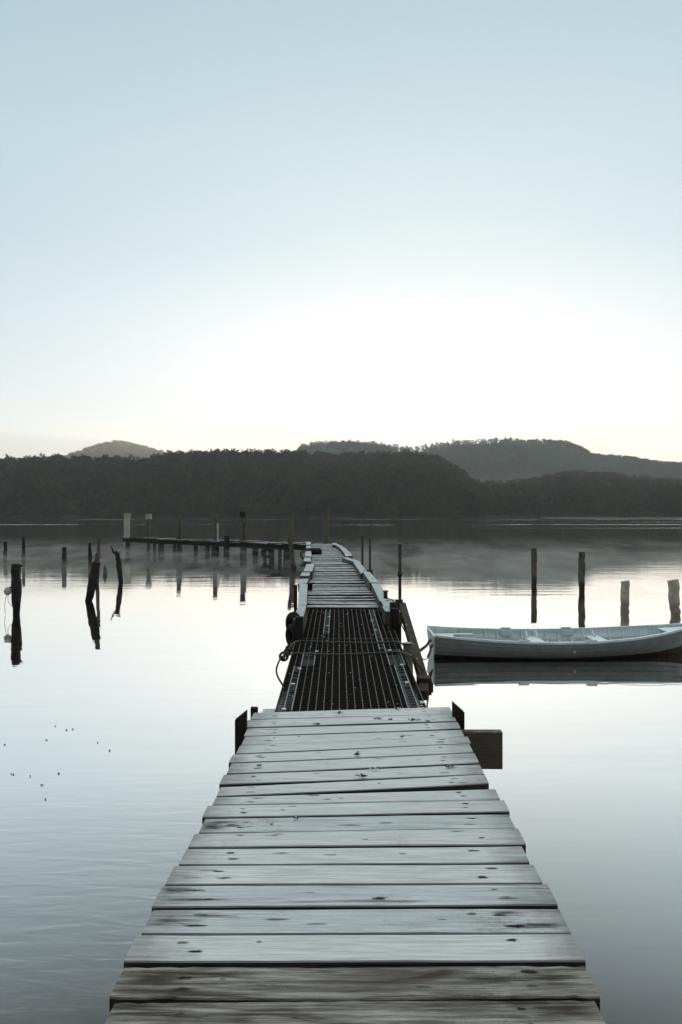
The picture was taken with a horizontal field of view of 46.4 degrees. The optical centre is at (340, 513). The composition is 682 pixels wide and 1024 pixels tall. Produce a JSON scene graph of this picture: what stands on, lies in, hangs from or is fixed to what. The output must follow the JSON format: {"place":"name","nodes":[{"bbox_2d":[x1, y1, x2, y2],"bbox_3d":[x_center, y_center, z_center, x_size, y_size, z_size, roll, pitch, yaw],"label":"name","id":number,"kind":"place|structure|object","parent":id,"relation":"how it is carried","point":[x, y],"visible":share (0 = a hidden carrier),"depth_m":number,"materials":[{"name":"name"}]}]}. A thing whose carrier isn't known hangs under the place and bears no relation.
{"place":"outdoors","nodes":[
{"label":"outdoors","id":0,"kind":"place"},
{"bbox_2d":[307,583,314,590],"bbox_3d":[-0.516,1.246,13.585,0.145,0.135,0.130,0,0,0],"label":"deck bracket","id":1,"kind":"object","parent":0,"point":[309,586],"visible":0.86,"depth_m":13.55,"materials":[{"name":"black metal"}]},
{"bbox_2d":[0,518,681,1023],"bbox_3d":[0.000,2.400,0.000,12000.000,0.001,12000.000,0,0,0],"label":"lake water","id":2,"kind":"structure","parent":0,"point":[156,674],"depth_m":9.62,"materials":[{"name":"white liquid"}]},
{"bbox_2d":[3,542,6,558],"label":"wooden pile","id":3,"kind":"object","parent":2,"relation":"in","point":[5,551],"visible":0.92,"depth_m":41.92,"materials":[{"name":"black wood"}]},
{"bbox_2d":[10,564,22,614],"bbox_3d":[-7.743,2.596,18.999,0.259,2.812,0.262,0,0,-34],"label":"wooden pile","id":4,"kind":"object","parent":2,"relation":"in","point":[16,584],"visible":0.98,"depth_m":18.91,"materials":[{"name":"wood"}]},
{"bbox_2d":[4,586,12,594],"bbox_3d":[-7.882,1.829,18.915,0.238,0.215,0.176,0,0,-27],"label":"mooring buoy","id":5,"kind":"object","parent":4,"relation":"hanging from","point":[7,590],"visible":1,"depth_m":18.84,"materials":[{"name":"white plastic"}]},
{"bbox_2d":[21,537,25,561],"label":"wooden pile","id":6,"kind":"object","parent":2,"relation":"in","point":[23,551],"visible":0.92,"depth_m":39.94,"materials":[{"name":"black wood"}]},
{"bbox_2d":[61,547,66,567],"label":"wooden pile","id":7,"kind":"object","parent":2,"relation":"in","point":[64,558],"visible":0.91,"depth_m":35.32,"materials":[{"name":"black wood"}]},
{"bbox_2d":[88,543,91,572],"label":"wooden pile","id":8,"kind":"object","parent":2,"relation":"in","point":[89,557],"visible":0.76,"depth_m":32.44,"materials":[{"name":"black wood"}]},
{"bbox_2d":[85,552,100,600],"bbox_3d":[-6.994,2.544,21.907,0.778,2.958,0.259,0,0,0],"label":"wooden pile","id":9,"kind":"object","parent":2,"relation":"in","point":[93,576],"visible":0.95,"depth_m":21.80,"materials":[{"name":"wood"}]},
{"bbox_2d":[97,538,100,582],"bbox_3d":[-8.439,2.421,27.502,0.287,3.165,0.144,0,0,0],"label":"wooden pile","id":10,"kind":"object","parent":2,"relation":"in","point":[98,545],"visible":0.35,"depth_m":27.46,"materials":[{"name":"brown wood"}]},
{"bbox_2d":[110,545,122,582],"bbox_3d":[-7.683,2.550,27.626,0.619,2.922,0.364,0,0,0],"label":"wooden pile","id":11,"kind":"object","parent":2,"relation":"in","point":[119,567],"visible":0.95,"depth_m":27.63,"materials":[{"name":"black wood"}]},
{"bbox_2d":[123,513,130,549],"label":"wharf pile","id":12,"kind":"object","parent":2,"relation":"in","point":[127,516],"visible":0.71,"depth_m":52.74,"materials":[{"name":"white wood"}]},
{"bbox_2d":[145,514,151,549],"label":"wharf pile","id":13,"kind":"object","parent":2,"relation":"in","point":[148,517],"visible":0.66,"depth_m":51.48,"materials":[{"name":"wood"}]},
{"bbox_2d":[176,513,181,553],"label":"wharf pile","id":14,"kind":"object","parent":2,"relation":"in","point":[179,530],"visible":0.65,"depth_m":47.58,"materials":[{"name":"wood"}]},
{"bbox_2d":[213,514,218,540],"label":"wharf pile","id":15,"kind":"object","parent":2,"relation":"in","point":[215,531],"visible":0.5,"depth_m":45.09,"materials":[{"name":"wood"}]},
{"bbox_2d":[122,536,313,560],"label":"old wharf","id":16,"kind":"structure","parent":2,"relation":"in","point":[226,543],"depth_m":44.06,"materials":[{"name":"grey wood"}]},
{"bbox_2d":[261,548,271,557],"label":"tyre fender","id":17,"kind":"object","parent":16,"relation":"hanging from","point":[268,550],"visible":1,"depth_m":40.02,"materials":[{"name":"black rubber"}]},
{"bbox_2d":[240,511,245,542],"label":"wharf pile","id":18,"kind":"object","parent":2,"relation":"in","point":[242,526],"visible":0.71,"depth_m":43.77,"materials":[{"name":"wood"}]},
{"bbox_2d":[287,533,295,571],"bbox_3d":[-1.935,2.406,32.996,0.586,3.220,0.246,0,0,0],"label":"wooden pile","id":19,"kind":"object","parent":2,"relation":"in","point":[292,558],"visible":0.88,"depth_m":32.91,"materials":[{"name":"wood"}]},
{"bbox_2d":[289,512,293,542],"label":"wharf pile","id":20,"kind":"object","parent":2,"relation":"in","point":[291,528],"visible":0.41,"depth_m":41.69,"materials":[{"name":"wood"}]},
{"bbox_2d":[323,512,328,543],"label":"wharf pile","id":21,"kind":"object","parent":2,"relation":"in","point":[326,529],"visible":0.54,"depth_m":40.50,"materials":[{"name":"wood"}]},
{"bbox_2d":[293,542,401,641],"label":"timber jetty","id":22,"kind":"object","parent":2,"relation":"in","point":[339,576],"visible":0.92,"depth_m":14.03,"materials":[{"name":"grey wood"}]},
{"bbox_2d":[285,624,294,646],"bbox_3d":[-0.515,1.325,8.650,0.110,0.272,0.272,0,0,-28],"label":"tyre fender","id":23,"kind":"object","parent":22,"relation":"hanging from","point":[290,638],"visible":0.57,"depth_m":8.64,"materials":[{"name":"black rubber"}]},
{"bbox_2d":[285,612,299,634],"bbox_3d":[-0.521,1.212,8.750,0.110,0.272,0.272,0,0,-28],"label":"tyre fender","id":24,"kind":"object","parent":22,"relation":"hanging from","point":[290,617],"visible":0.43,"depth_m":8.73,"materials":[{"name":"black rubber"}]},
{"bbox_2d":[294,585,296,611],"bbox_3d":[-0.605,2.075,10.600,0.045,2.251,0.045,0,0,0],"label":"side post","id":25,"kind":"object","parent":22,"relation":"attached to","point":[295,598],"visible":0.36,"depth_m":10.58,"materials":[{"name":"wood"}]},
{"bbox_2d":[310,548,321,554],"bbox_3d":[-0.886,1.433,28.504,0.401,0.400,0.407,0,0,0],"label":"log","id":26,"kind":"object","parent":22,"relation":"on","point":[316,551],"visible":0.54,"depth_m":28.33,"materials":[{"name":"black wood"}]},
{"bbox_2d":[275,609,426,711],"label":"grating walkway","id":27,"kind":"structure","parent":22,"relation":"on","point":[347,682],"depth_m":7.04,"materials":[{"name":"black metal"}]},
{"bbox_2d":[291,640,405,647],"bbox_3d":[0.079,1.266,7.738,1.085,0.188,1.481,0,0,0],"label":"mooring rope","id":28,"kind":"object","parent":27,"relation":"on","point":[348,642],"visible":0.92,"depth_m":8.32,"materials":[{"name":"grey fabric"}]},
{"bbox_2d":[283,651,422,670],"bbox_3d":[0.161,1.360,7.220,1.292,0.365,1.247,0,0,0],"label":"mooring rope","id":29,"kind":"object","parent":27,"relation":"on","point":[413,658],"visible":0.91,"depth_m":7.67,"materials":[{"name":"grey fabric"}]},
{"bbox_2d":[279,645,292,661],"bbox_3d":[-0.461,1.187,6.785,0.086,0.085,0.378,0,0,5],"label":"rope knot","id":30,"kind":"object","parent":29,"relation":"on","point":[288,650],"visible":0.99,"depth_m":6.67,"materials":[{"name":"grey fabric"}]},
{"bbox_2d":[275,655,283,685],"bbox_3d":[-0.495,1.302,6.542,0.074,0.243,0.320,0,0,0],"label":"rope loop","id":31,"kind":"object","parent":30,"relation":"hanging from","point":[276,670],"visible":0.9,"depth_m":6.44,"materials":[{"name":"grey fabric"}]},
{"bbox_2d":[317,638,398,638],"bbox_3d":[0.062,1.349,8.589,1.135,0.006,0.017,0,0,-1],"label":"thin line","id":32,"kind":"object","parent":27,"relation":"attached to","point":[357,638],"visible":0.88,"depth_m":8.59,"materials":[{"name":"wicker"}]},
{"bbox_2d":[361,535,363,566],"bbox_3d":[0.523,1.322,19.500,0.084,1.605,0.080,0,0,0],"label":"steel pole","id":33,"kind":"object","parent":22,"relation":"attached to","point":[362,549],"visible":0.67,"depth_m":19.48,"materials":[{"name":"black metal"}]},
{"bbox_2d":[368,538,370,569],"bbox_3d":[0.637,1.350,17.500,0.072,1.634,0.068,0,0,0],"label":"steel pole","id":34,"kind":"object","parent":22,"relation":"attached to","point":[369,553],"visible":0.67,"depth_m":17.48,"materials":[{"name":"black metal"}]},
{"bbox_2d":[383,590,387,598],"bbox_3d":[0.554,1.003,9.900,0.080,0.100,0.080,0,0,0],"label":"bollard","id":35,"kind":"object","parent":22,"relation":"on","point":[385,594],"visible":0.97,"depth_m":9.88,"materials":[{"name":"metal"}]},
{"bbox_2d":[397,543,401,643],"bbox_3d":[0.739,1.197,10.000,0.060,1.647,0.057,0,0,0],"label":"steel pole","id":36,"kind":"object","parent":22,"relation":"attached to","point":[399,574],"visible":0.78,"depth_m":9.98,"materials":[{"name":"grey metal"}]},
{"bbox_2d":[390,599,432,699],"bbox_3d":[0.741,1.383,8.544,0.196,0.641,2.704,0,0,-2],"label":"slanting strut","id":37,"kind":"object","parent":22,"relation":"attached to","point":[424,682],"visible":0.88,"depth_m":8.19,"materials":[{"name":"weathered brown wood"}]},
{"bbox_2d":[386,598,407,635],"bbox_3d":[0.691,1.180,9.209,0.114,0.286,1.215,0,0,-8],"label":"hanging cord","id":38,"kind":"object","parent":37,"relation":"hanging from","point":[399,616],"visible":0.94,"depth_m":9.29,"materials":[{"name":"fabric"}]},
{"bbox_2d":[420,640,429,651],"bbox_3d":[1.153,1.806,10.940,0.034,0.675,4.950,0,0,8],"label":"mooring rope","id":39,"kind":"object","parent":37,"relation":"attached to","point":[424,647],"visible":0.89,"depth_m":10.79,"materials":[{"name":"grey fabric"}]},
{"bbox_2d":[105,701,605,1023],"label":"timber jetty","id":40,"kind":"object","parent":2,"relation":"in","point":[402,884],"visible":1,"depth_m":2.81,"materials":[{"name":"grey wood"}]},
{"bbox_2d":[403,642,412,672],"bbox_3d":[0.656,2.224,7.726,0.108,1.955,0.154,0,0,14],"label":"capped post","id":41,"kind":"object","parent":2,"relation":"in","point":[408,649],"visible":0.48,"depth_m":7.66,"materials":[{"name":"wood"}]},
{"bbox_2d":[531,548,536,585],"bbox_3d":[6.428,2.574,26.500,0.214,2.855,0.216,0,0,0],"label":"wooden pile","id":42,"kind":"object","parent":2,"relation":"in","point":[533,566],"visible":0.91,"depth_m":26.42,"materials":[{"name":"wood"}]},
{"bbox_2d":[427,623,681,658],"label":"rowing boat","id":43,"kind":"object","parent":2,"relation":"on","point":[565,642],"visible":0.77,"depth_m":13.19,"materials":[{"name":"white paint"}]},
{"bbox_2d":[578,552,585,591],"bbox_3d":[7.397,2.585,24.494,0.226,2.833,0.214,0,0,-37],"label":"wooden pile","id":44,"kind":"object","parent":2,"relation":"in","point":[581,569],"visible":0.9,"depth_m":24.43,"materials":[{"name":"wood"}]},
{"bbox_2d":[620,580,629,611],"bbox_3d":[6.960,2.815,19.501,0.235,2.372,0.226,0,0,0],"label":"wooden pile","id":45,"kind":"object","parent":2,"relation":"in","point":[624,595],"visible":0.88,"depth_m":19.42,"materials":[{"name":"wood"}]},
{"bbox_2d":[667,579,680,615],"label":"wooden pile","id":46,"kind":"object","parent":2,"relation":"in","point":[673,594],"visible":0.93,"depth_m":18.70,"materials":[{"name":"wood"}]},
{"bbox_2d":[0,515,681,517],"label":"shore","id":47,"kind":"structure","parent":0,"point":[489,516],"depth_m":437.07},
{"bbox_2d":[1,467,680,517],"bbox_3d":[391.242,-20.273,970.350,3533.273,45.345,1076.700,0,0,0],"label":"hill","id":48,"kind":"structure","parent":0,"point":[71,505],"depth_m":458.21,"materials":[{"name":"plant"}]},
{"bbox_2d":[0,448,681,517],"bbox_3d":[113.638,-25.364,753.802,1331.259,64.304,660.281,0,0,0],"label":"forest","id":49,"kind":"object","parent":48,"relation":"on","point":[335,483],"visible":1,"depth_m":481.06,"materials":[{"name":"black plant"}]},
{"bbox_2d":[0,0,681,462],"label":"sky","id":50,"kind":"structure","parent":0,"point":[278,225],"materials":[{"name":"blue"}]},
{"bbox_2d":[86,444,681,483],"bbox_3d":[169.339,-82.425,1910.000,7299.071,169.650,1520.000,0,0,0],"label":"hill","id":51,"kind":"structure","parent":0,"point":[510,475],"depth_m":1474.43,"materials":[{"name":"green plant"}]},
{"bbox_2d":[75,437,541,452],"bbox_3d":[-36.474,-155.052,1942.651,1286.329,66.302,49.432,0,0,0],"label":"ridge trees","id":52,"kind":"object","parent":51,"relation":"on","point":[457,441],"visible":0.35,"depth_m":1937.56,"materials":[{"name":"green plant"}]},
{"bbox_2d":[63,439,681,479],"bbox_3d":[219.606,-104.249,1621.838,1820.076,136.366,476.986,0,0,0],"label":"forest","id":53,"kind":"object","parent":51,"relation":"on","point":[672,468],"visible":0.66,"depth_m":1576.44,"materials":[{"name":"grey plant"}]}
]}

